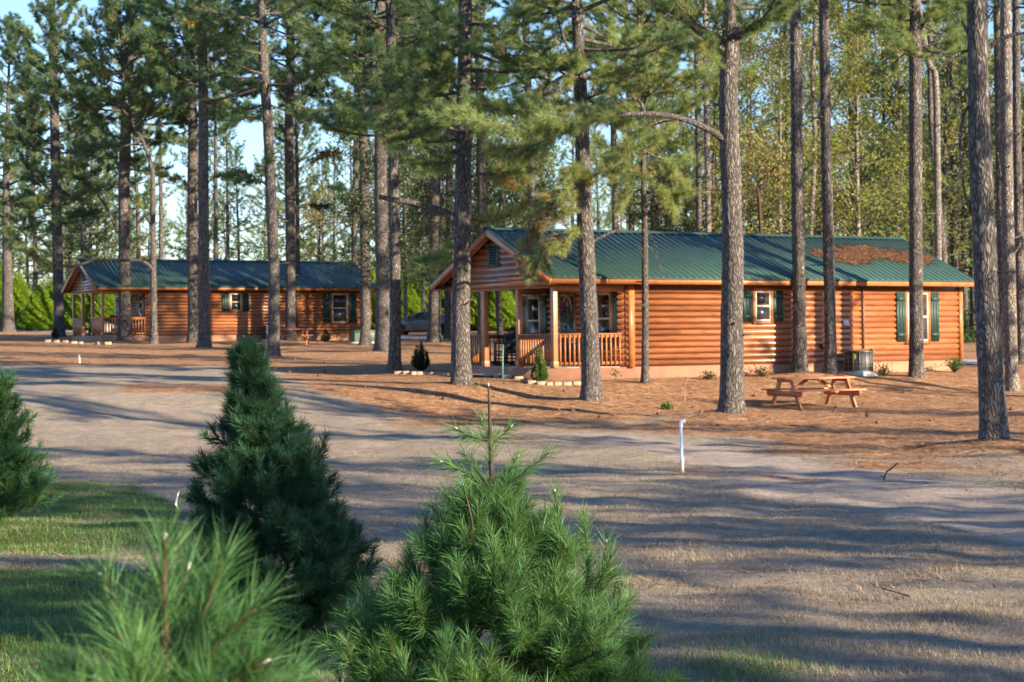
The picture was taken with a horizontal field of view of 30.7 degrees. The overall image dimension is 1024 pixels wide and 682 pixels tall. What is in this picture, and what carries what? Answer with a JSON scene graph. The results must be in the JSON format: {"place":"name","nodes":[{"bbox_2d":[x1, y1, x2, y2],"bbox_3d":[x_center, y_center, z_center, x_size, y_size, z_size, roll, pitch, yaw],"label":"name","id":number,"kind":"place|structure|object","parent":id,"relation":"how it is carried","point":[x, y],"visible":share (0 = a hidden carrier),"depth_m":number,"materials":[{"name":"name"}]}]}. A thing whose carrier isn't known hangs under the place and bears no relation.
{"place":"outdoors","nodes":[
{"label":"outdoors","id":0,"kind":"place"},
{"bbox_2d":[0,328,1023,681],"bbox_3d":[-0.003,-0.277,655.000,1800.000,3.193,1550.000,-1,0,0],"label":"ground","id":1,"kind":"structure","parent":0,"point":[70,400],"depth_m":27.14,"materials":[{"name":"grey gravel"}]},
{"bbox_2d":[0,273,38,329],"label":"cypress tree","id":2,"kind":"object","parent":1,"relation":"on","point":[21,292],"visible":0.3,"depth_m":126.52,"materials":[{"name":"green plant"}]},
{"bbox_2d":[0,358,64,524],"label":"young pine","id":3,"kind":"object","parent":1,"relation":"on","point":[20,480],"visible":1,"depth_m":17.93,"materials":[{"name":"green plant"}]},
{"bbox_2d":[15,284,53,330],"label":"cypress tree","id":4,"kind":"object","parent":1,"relation":"on","point":[38,314],"visible":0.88,"depth_m":123.27,"materials":[{"name":"green plant"}]},
{"bbox_2d":[0,76,69,297],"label":"pine tree","id":5,"kind":"object","parent":1,"relation":"on","point":[34,277],"visible":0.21,"depth_m":139.88,"materials":[{"name":"green plant"}]},
{"bbox_2d":[0,11,72,331],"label":"pine tree","id":6,"kind":"object","parent":1,"relation":"on","point":[7,147],"visible":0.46,"depth_m":115.59,"materials":[{"name":"green plant"}]},
{"bbox_2d":[20,110,110,288],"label":"pine tree","id":7,"kind":"object","parent":1,"relation":"on","point":[67,183],"visible":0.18,"depth_m":146.24,"materials":[{"name":"green plant"}]},
{"bbox_2d":[0,0,144,336],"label":"pine tree","id":8,"kind":"object","parent":1,"relation":"on","point":[54,104],"visible":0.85,"depth_m":101.13,"materials":[{"name":"green plant"}]},
{"bbox_2d":[38,119,118,270],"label":"pine tree","id":9,"kind":"object","parent":1,"relation":"on","point":[89,226],"visible":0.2,"depth_m":143.25,"materials":[{"name":"green plant"}]},
{"bbox_2d":[49,74,117,277],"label":"pine tree","id":10,"kind":"object","parent":1,"relation":"on","point":[74,242],"visible":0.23,"depth_m":142.70,"materials":[{"name":"green plant"}]},
{"bbox_2d":[64,294,107,328],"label":"cypress tree","id":11,"kind":"object","parent":1,"relation":"on","point":[68,321],"visible":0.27,"depth_m":126.04,"materials":[{"name":"green plant"}]},
{"bbox_2d":[30,56,145,288],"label":"pine tree","id":12,"kind":"object","parent":1,"relation":"on","point":[83,245],"visible":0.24,"depth_m":138.29,"materials":[{"name":"green plant"}]},
{"bbox_2d":[85,294,115,329],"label":"cypress tree","id":13,"kind":"object","parent":1,"relation":"on","point":[109,309],"visible":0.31,"depth_m":125.35,"materials":[{"name":"green plant"}]},
{"bbox_2d":[0,0,217,343],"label":"pine tree","id":14,"kind":"object","parent":1,"relation":"on","point":[109,12],"visible":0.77,"depth_m":85.45,"materials":[{"name":"green plant"}]},
{"bbox_2d":[71,108,171,258],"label":"pine tree","id":15,"kind":"object","parent":1,"relation":"on","point":[133,219],"visible":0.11,"depth_m":142.38,"materials":[{"name":"green plant"}]},
{"bbox_2d":[31,0,214,340],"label":"pine tree","id":16,"kind":"object","parent":1,"relation":"on","point":[126,161],"visible":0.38,"depth_m":92.93,"materials":[{"name":"green plant"}]},
{"bbox_2d":[92,51,185,258],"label":"pine tree","id":17,"kind":"object","parent":1,"relation":"on","point":[139,241],"visible":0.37,"depth_m":137.37,"materials":[{"name":"green plant"}]},
{"bbox_2d":[131,6,187,258],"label":"pine tree","id":18,"kind":"object","parent":1,"relation":"on","point":[161,246],"visible":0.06,"depth_m":117.89,"materials":[{"name":"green plant"}]},
{"bbox_2d":[0,483,369,681],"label":"young pine","id":19,"kind":"object","parent":1,"relation":"on","point":[218,656],"visible":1,"depth_m":2.59,"materials":[{"name":"green plant"}]},
{"bbox_2d":[111,0,278,342],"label":"pine tree","id":20,"kind":"object","parent":1,"relation":"on","point":[173,113],"visible":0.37,"depth_m":88.38,"materials":[{"name":"green plant"}]},
{"bbox_2d":[120,0,297,347],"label":"pine tree","id":21,"kind":"object","parent":1,"relation":"on","point":[161,55],"visible":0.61,"depth_m":80.23,"materials":[{"name":"green plant"}]},
{"bbox_2d":[156,83,262,259],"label":"pine tree","id":22,"kind":"object","parent":1,"relation":"on","point":[170,223],"visible":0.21,"depth_m":147.07,"materials":[{"name":"green plant"}]},
{"bbox_2d":[181,0,251,259],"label":"pine tree","id":23,"kind":"object","parent":1,"relation":"on","point":[215,251],"visible":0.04,"depth_m":111.90,"materials":[{"name":"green plant"}]},
{"bbox_2d":[61,258,375,341],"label":"log cabin","id":24,"kind":"object","parent":1,"relation":"on","point":[327,298],"visible":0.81,"depth_m":96.25,"materials":[{"name":"log wood"},{"name":"green metal"},{"name":"glass"}]},
{"bbox_2d":[330,292,348,323],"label":"window","id":25,"kind":"structure","parent":24,"relation":"in","point":[339,300],"depth_m":98.57,"materials":[{"name":"beige plastic"}]},
{"bbox_2d":[197,109,262,259],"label":"pine tree","id":26,"kind":"object","parent":1,"relation":"on","point":[226,203],"visible":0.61,"depth_m":143.76,"materials":[{"name":"green plant"}]},
{"bbox_2d":[213,140,265,259],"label":"pine tree","id":27,"kind":"object","parent":1,"relation":"on","point":[230,155],"visible":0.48,"depth_m":160.77,"materials":[{"name":"green plant"}]},
{"bbox_2d":[153,0,350,355],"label":"pine tree","id":28,"kind":"object","parent":1,"relation":"on","point":[214,18],"visible":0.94,"depth_m":68.24,"materials":[{"name":"green plant"}]},
{"bbox_2d":[174,332,386,643],"bbox_3d":[-1.481,0.924,11.650,1.413,1.982,1.433,-1,0,0],"label":"young pine","id":29,"kind":"object","parent":1,"relation":"on","point":[308,539],"visible":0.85,"depth_m":11.43,"materials":[{"name":"green plant"}]},
{"bbox_2d":[254,95,309,247],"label":"pine tree","id":30,"kind":"object","parent":1,"relation":"on","point":[303,230],"visible":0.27,"depth_m":141.53,"materials":[{"name":"green plant"}]},
{"bbox_2d":[220,0,351,339],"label":"pine tree","id":31,"kind":"object","parent":1,"relation":"on","point":[288,50],"visible":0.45,"depth_m":94.22,"materials":[{"name":"green plant"}]},
{"bbox_2d":[235,63,336,259],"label":"pine tree","id":32,"kind":"object","parent":1,"relation":"on","point":[300,143],"visible":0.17,"depth_m":150.26,"materials":[{"name":"green plant"}]},
{"bbox_2d":[245,44,338,260],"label":"pine tree","id":33,"kind":"object","parent":1,"relation":"on","point":[308,186],"visible":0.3,"depth_m":142.31,"materials":[{"name":"green plant"}]},
{"bbox_2d":[268,6,331,273],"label":"pine tree","id":34,"kind":"object","parent":1,"relation":"on","point":[305,130],"visible":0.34,"depth_m":98.92,"materials":[{"name":"green plant"}]},
{"bbox_2d":[258,181,370,260],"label":"tree","id":35,"kind":"object","parent":1,"relation":"on","point":[313,220],"visible":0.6,"depth_m":117.80,"materials":[{"name":"green plant"}]},
{"bbox_2d":[316,143,349,260],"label":"pine tree","id":36,"kind":"object","parent":1,"relation":"on","point":[334,176],"visible":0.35,"depth_m":155.48,"materials":[{"name":"green plant"}]},
{"bbox_2d":[315,2,375,263],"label":"pine tree","id":37,"kind":"object","parent":1,"relation":"on","point":[354,233],"visible":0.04,"depth_m":104.86,"materials":[{"name":"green plant"}]},
{"bbox_2d":[320,136,374,260],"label":"pine tree","id":38,"kind":"object","parent":1,"relation":"on","point":[336,182],"visible":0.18,"depth_m":149.63,"materials":[{"name":"green plant"}]},
{"bbox_2d":[284,0,438,345],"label":"pine tree","id":39,"kind":"object","parent":1,"relation":"on","point":[365,321],"visible":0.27,"depth_m":84.02,"materials":[{"name":"green plant"}]},
{"bbox_2d":[310,76,452,326],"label":"holly tree","id":40,"kind":"object","parent":1,"relation":"on","point":[353,208],"visible":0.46,"depth_m":83.72,"materials":[{"name":"green plant"}]},
{"bbox_2d":[305,0,483,350],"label":"pine tree","id":41,"kind":"object","parent":1,"relation":"on","point":[382,290],"visible":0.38,"depth_m":75.06,"materials":[{"name":"green plant"}]},
{"bbox_2d":[284,0,511,369],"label":"pine tree","id":42,"kind":"object","parent":1,"relation":"on","point":[352,120],"visible":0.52,"depth_m":54.72,"materials":[{"name":"green plant"}]},
{"bbox_2d":[401,311,443,334],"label":"parked car","id":43,"kind":"object","parent":1,"relation":"on","point":[416,322],"visible":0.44,"depth_m":112.69,"materials":[{"name":"paint"}]},
{"bbox_2d":[0,477,861,681],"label":"green grass","id":44,"kind":"structure","parent":1,"relation":"on","point":[37,606],"depth_m":13.44,"materials":[{"name":"green plant"}]},
{"bbox_2d":[354,0,514,341],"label":"pine tree","id":45,"kind":"object","parent":1,"relation":"on","point":[434,324],"visible":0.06,"depth_m":90.25,"materials":[{"name":"green plant"}]},
{"bbox_2d":[373,81,506,293],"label":"holly tree","id":46,"kind":"object","parent":1,"relation":"on","point":[426,185],"visible":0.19,"depth_m":95.39,"materials":[{"name":"green plant"}]},
{"bbox_2d":[407,0,496,339],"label":"pine tree","id":47,"kind":"object","parent":1,"relation":"on","point":[447,318],"visible":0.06,"depth_m":99.82,"materials":[{"name":"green plant"}]},
{"bbox_2d":[425,0,521,343],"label":"pine tree","id":48,"kind":"object","parent":1,"relation":"on","point":[481,184],"visible":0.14,"depth_m":89.81,"materials":[{"name":"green plant"}]},
{"bbox_2d":[347,0,619,385],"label":"pine tree","id":49,"kind":"object","parent":1,"relation":"on","point":[459,219],"visible":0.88,"depth_m":46.59,"materials":[{"name":"green plant"}]},
{"bbox_2d":[306,383,692,681],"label":"young pine","id":50,"kind":"object","parent":1,"relation":"on","point":[495,559],"visible":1,"depth_m":7.71,"materials":[{"name":"green plant"}]},
{"bbox_2d":[488,291,515,329],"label":"cypress tree","id":51,"kind":"object","parent":1,"relation":"on","point":[507,312],"visible":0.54,"depth_m":127.17,"materials":[{"name":"green plant"}]},
{"bbox_2d":[442,75,569,342],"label":"tree","id":52,"kind":"object","parent":1,"relation":"on","point":[499,325],"visible":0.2,"depth_m":91.84,"materials":[{"name":"green plant"}]},
{"bbox_2d":[0,356,1023,593],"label":"pine straw","id":53,"kind":"object","parent":1,"relation":"on","point":[888,448],"visible":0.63,"depth_m":33.58,"materials":[{"name":"brown plant"}]},
{"bbox_2d":[472,0,585,226],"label":"pine tree","id":54,"kind":"object","parent":1,"relation":"on","point":[483,19],"visible":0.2,"depth_m":84.86,"materials":[{"name":"green plant"}]},
{"bbox_2d":[537,85,602,227],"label":"pine tree","id":55,"kind":"object","parent":1,"relation":"on","point":[572,191],"visible":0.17,"depth_m":140.60,"materials":[{"name":"green plant"}]},
{"bbox_2d":[459,0,696,400],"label":"pine tree","id":56,"kind":"object","parent":1,"relation":"on","point":[579,174],"visible":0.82,"depth_m":45.19,"materials":[{"name":"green plant"}]},
{"bbox_2d":[576,122,624,229],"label":"pine tree","id":57,"kind":"object","parent":1,"relation":"on","point":[598,203],"visible":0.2,"depth_m":175.16,"materials":[{"name":"green plant"}]},
{"bbox_2d":[550,0,674,229],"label":"pine tree","id":58,"kind":"object","parent":1,"relation":"on","point":[615,222],"visible":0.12,"depth_m":87.86,"materials":[{"name":"green plant"}]},
{"bbox_2d":[419,0,818,413],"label":"pine tree","id":59,"kind":"object","parent":1,"relation":"on","point":[725,46],"visible":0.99,"depth_m":41.13,"materials":[{"name":"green plant"}]},
{"bbox_2d":[562,0,718,383],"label":"pine tree","id":60,"kind":"object","parent":1,"relation":"on","point":[669,165],"visible":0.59,"depth_m":49.89,"materials":[{"name":"green plant"}]},
{"bbox_2d":[606,52,690,230],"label":"pine tree","id":61,"kind":"object","parent":1,"relation":"on","point":[656,180],"visible":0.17,"depth_m":93.25,"materials":[{"name":"green plant"}]},
{"bbox_2d":[623,54,693,230],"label":"pine tree","id":62,"kind":"object","parent":1,"relation":"on","point":[667,101],"visible":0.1,"depth_m":97.66,"materials":[{"name":"green plant"}]},
{"bbox_2d":[624,127,714,231],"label":"holly tree","id":63,"kind":"object","parent":1,"relation":"on","point":[670,228],"visible":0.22,"depth_m":91.42,"materials":[{"name":"green plant"}]},
{"bbox_2d":[632,0,721,231],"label":"pine tree","id":64,"kind":"object","parent":1,"relation":"on","point":[698,163],"visible":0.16,"depth_m":83.89,"materials":[{"name":"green plant"}]},
{"bbox_2d":[429,227,973,380],"bbox_3d":[6.000,-0.901,56.718,15.690,4.793,6.742,-1,0,-31],"label":"log cabin","id":65,"kind":"object","parent":1,"relation":"on","point":[872,313],"visible":0.74,"depth_m":53.99,"materials":[{"name":"orange-stained wood logs"},{"name":"green metal"},{"name":"tan concrete"}]},
{"bbox_2d":[525,294,541,347],"bbox_3d":[0.677,-0.601,55.647,0.114,1.590,0.860,-1,0,-31],"label":"window","id":66,"kind":"structure","parent":65,"relation":"in","point":[532,301],"depth_m":55.63,"materials":[{"name":"clear glass"}]},
{"bbox_2d":[559,293,577,365],"bbox_3d":[1.646,-0.329,54.049,0.114,2.090,0.860,-1,0,-31],"label":"door","id":67,"kind":"structure","parent":65,"relation":"in","point":[562,327],"depth_m":53.95,"materials":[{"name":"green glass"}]},
{"bbox_2d":[596,292,612,346],"bbox_3d":[2.612,-0.628,52.445,0.114,1.610,0.850,-1,0,-31],"label":"window","id":68,"kind":"structure","parent":65,"relation":"in","point":[604,302],"depth_m":52.35,"materials":[{"name":"glass"}]},
{"bbox_2d":[556,236,935,277],"bbox_3d":[6.875,-2.543,55.326,15.583,1.474,3.343,-1,0,-31],"label":"pine straw","id":69,"kind":"object","parent":65,"relation":"on","point":[857,254],"visible":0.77,"depth_m":58.14,"materials":[{"name":"brown plant"}]},
{"bbox_2d":[752,288,772,323],"bbox_3d":[7.246,-1.010,54.115,0.740,1.050,0.114,-1,0,-31],"label":"window","id":70,"kind":"structure","parent":65,"relation":"in","point":[762,297],"depth_m":54.08,"materials":[{"name":"beige plastic"}]},
{"bbox_2d":[905,290,930,343],"bbox_3d":[12.413,-0.739,57.229,1.020,1.650,0.114,-1,0,-31],"label":"window","id":71,"kind":"structure","parent":65,"relation":"in","point":[926,293],"depth_m":57.34,"materials":[{"name":"beige plastic"}]},
{"bbox_2d":[656,0,755,232],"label":"pine tree","id":72,"kind":"object","parent":1,"relation":"on","point":[705,6],"visible":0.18,"depth_m":79.89,"materials":[{"name":"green plant"}]},
{"bbox_2d":[602,0,820,233],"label":"broadleaf tree","id":73,"kind":"object","parent":1,"relation":"on","point":[744,79],"visible":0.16,"depth_m":89.01,"materials":[{"name":"green plant"}]},
{"bbox_2d":[673,71,749,232],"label":"pine tree","id":74,"kind":"object","parent":1,"relation":"on","point":[714,98],"visible":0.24,"depth_m":89.95,"materials":[{"name":"green plant"}]},
{"bbox_2d":[716,67,776,230],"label":"broadleaf tree","id":75,"kind":"object","parent":1,"relation":"on","point":[749,106],"visible":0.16,"depth_m":100.44,"materials":[{"name":"green plant"}]},
{"bbox_2d":[681,116,861,235],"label":"broadleaf tree","id":76,"kind":"object","parent":1,"relation":"on","point":[750,141],"visible":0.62,"depth_m":71.95,"materials":[{"name":"green plant"}]},
{"bbox_2d":[741,134,819,234],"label":"holly tree","id":77,"kind":"object","parent":1,"relation":"on","point":[752,215],"visible":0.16,"depth_m":87.35,"materials":[{"name":"green plant"}]},
{"bbox_2d":[744,14,820,233],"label":"tree","id":78,"kind":"object","parent":1,"relation":"on","point":[784,31],"visible":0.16,"depth_m":95.74,"materials":[{"name":"green plant"}]},
{"bbox_2d":[690,0,892,236],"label":"broadleaf tree","id":79,"kind":"object","parent":1,"relation":"on","point":[778,103],"visible":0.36,"depth_m":83.38,"materials":[{"name":"green plant"}]},
{"bbox_2d":[780,1,813,372],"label":"pine tree","id":80,"kind":"object","parent":1,"relation":"on","point":[799,360],"visible":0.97,"depth_m":53.99,"materials":[{"name":"brown plant"}]},
{"bbox_2d":[789,0,819,234],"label":"pine tree","id":81,"kind":"object","parent":1,"relation":"on","point":[805,20],"visible":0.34,"depth_m":79.92,"materials":[{"name":"brown plant"}]},
{"bbox_2d":[761,376,866,409],"bbox_3d":[7.564,1.316,46.880,2.000,0.820,1.792,-1,0,-21],"label":"picnic table","id":82,"kind":"object","parent":1,"relation":"on","point":[797,391],"visible":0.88,"depth_m":46.72,"materials":[{"name":"red wood"}]},
{"bbox_2d":[719,0,932,234],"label":"broadleaf tree","id":83,"kind":"object","parent":1,"relation":"on","point":[818,123],"visible":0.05,"depth_m":99.28,"materials":[{"name":"green plant"}]},
{"bbox_2d":[807,0,849,374],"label":"pine tree","id":84,"kind":"object","parent":1,"relation":"on","point":[830,366],"visible":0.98,"depth_m":53.77,"materials":[{"name":"brown plant"}]},
{"bbox_2d":[741,0,963,240],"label":"broadleaf tree","id":85,"kind":"object","parent":1,"relation":"on","point":[856,79],"visible":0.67,"depth_m":75.26,"materials":[{"name":"green plant"}]},
{"bbox_2d":[808,126,899,236],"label":"tree","id":86,"kind":"object","parent":1,"relation":"on","point":[862,174],"visible":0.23,"depth_m":85.55,"materials":[{"name":"green plant"}]},
{"bbox_2d":[838,350,883,376],"bbox_3d":[10.314,0.660,55.259,1.080,0.770,0.950,-1,0,-31],"label":"air conditioner","id":87,"kind":"object","parent":1,"relation":"on","point":[858,363],"visible":1,"depth_m":54.90,"materials":[{"name":"metal"}]},
{"bbox_2d":[841,0,930,236],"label":"tree","id":88,"kind":"object","parent":1,"relation":"on","point":[884,114],"visible":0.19,"depth_m":93.32,"materials":[{"name":"green plant"}]},
{"bbox_2d":[846,113,959,251],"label":"broadleaf tree","id":89,"kind":"object","parent":1,"relation":"on","point":[897,222],"visible":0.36,"depth_m":84.04,"materials":[{"name":"green plant"}]},
{"bbox_2d":[848,0,963,259],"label":"pine tree","id":90,"kind":"object","parent":1,"relation":"on","point":[936,124],"visible":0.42,"depth_m":71.89,"materials":[{"name":"green plant"}]},
{"bbox_2d":[802,0,1012,261],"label":"broadleaf tree","id":91,"kind":"object","parent":1,"relation":"on","point":[872,95],"visible":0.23,"depth_m":92.14,"materials":[{"name":"green plant"}]},
{"bbox_2d":[829,0,1013,377],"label":"pine tree","id":92,"kind":"object","parent":1,"relation":"on","point":[913,37],"visible":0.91,"depth_m":54.45,"materials":[{"name":"green plant"}]},
{"bbox_2d":[881,0,966,262],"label":"pine tree","id":93,"kind":"object","parent":1,"relation":"on","point":[930,112],"visible":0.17,"depth_m":77.90,"materials":[{"name":"green plant"}]},
{"bbox_2d":[885,3,994,267],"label":"broadleaf tree","id":94,"kind":"object","parent":1,"relation":"on","point":[948,115],"visible":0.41,"depth_m":90.23,"materials":[{"name":"green plant"}]},
{"bbox_2d":[921,0,966,268],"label":"pine tree","id":95,"kind":"object","parent":1,"relation":"on","point":[954,260],"visible":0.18,"depth_m":91.86,"materials":[{"name":"green plant"}]},
{"bbox_2d":[894,40,1023,340],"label":"holly tree","id":96,"kind":"object","parent":1,"relation":"on","point":[960,94],"visible":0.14,"depth_m":97.03,"materials":[{"name":"green plant"}]},
{"bbox_2d":[922,1,995,341],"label":"pine tree","id":97,"kind":"object","parent":1,"relation":"on","point":[972,316],"visible":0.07,"depth_m":96.38,"materials":[{"name":"green plant"}]},
{"bbox_2d":[925,5,995,336],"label":"pine tree","id":98,"kind":"object","parent":1,"relation":"on","point":[965,295],"visible":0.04,"depth_m":100.02,"materials":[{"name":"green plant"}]},
{"bbox_2d":[931,0,1023,440],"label":"pine tree","id":99,"kind":"object","parent":1,"relation":"on","point":[993,418],"visible":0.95,"depth_m":29.94,"materials":[{"name":"brown plant"}]},
{"bbox_2d":[948,18,1023,275],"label":"tree","id":100,"kind":"object","parent":1,"relation":"on","point":[993,138],"visible":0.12,"depth_m":91.71,"materials":[{"name":"green plant"}]},
{"bbox_2d":[952,0,1021,361],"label":"pine tree","id":101,"kind":"object","parent":1,"relation":"on","point":[994,13],"visible":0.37,"depth_m":63.34,"materials":[{"name":"brown plant"}]},
{"bbox_2d":[989,0,1023,391],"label":"pine tree","id":102,"kind":"object","parent":1,"relation":"on","point":[1011,376],"visible":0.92,"depth_m":52.06,"materials":[{"name":"brown plant"}]},
{"bbox_2d":[1012,0,1023,364],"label":"pine tree","id":103,"kind":"object","parent":1,"relation":"on","point":[1017,161],"visible":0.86,"depth_m":61.02,"materials":[{"name":"brown plant"}]},
{"bbox_2d":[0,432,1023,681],"bbox_3d":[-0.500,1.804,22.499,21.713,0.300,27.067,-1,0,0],"label":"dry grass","id":104,"kind":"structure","parent":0,"point":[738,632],"depth_m":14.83,"materials":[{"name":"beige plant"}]},
{"bbox_2d":[0,0,1023,293],"label":"sky","id":105,"kind":"structure","parent":0,"point":[253,132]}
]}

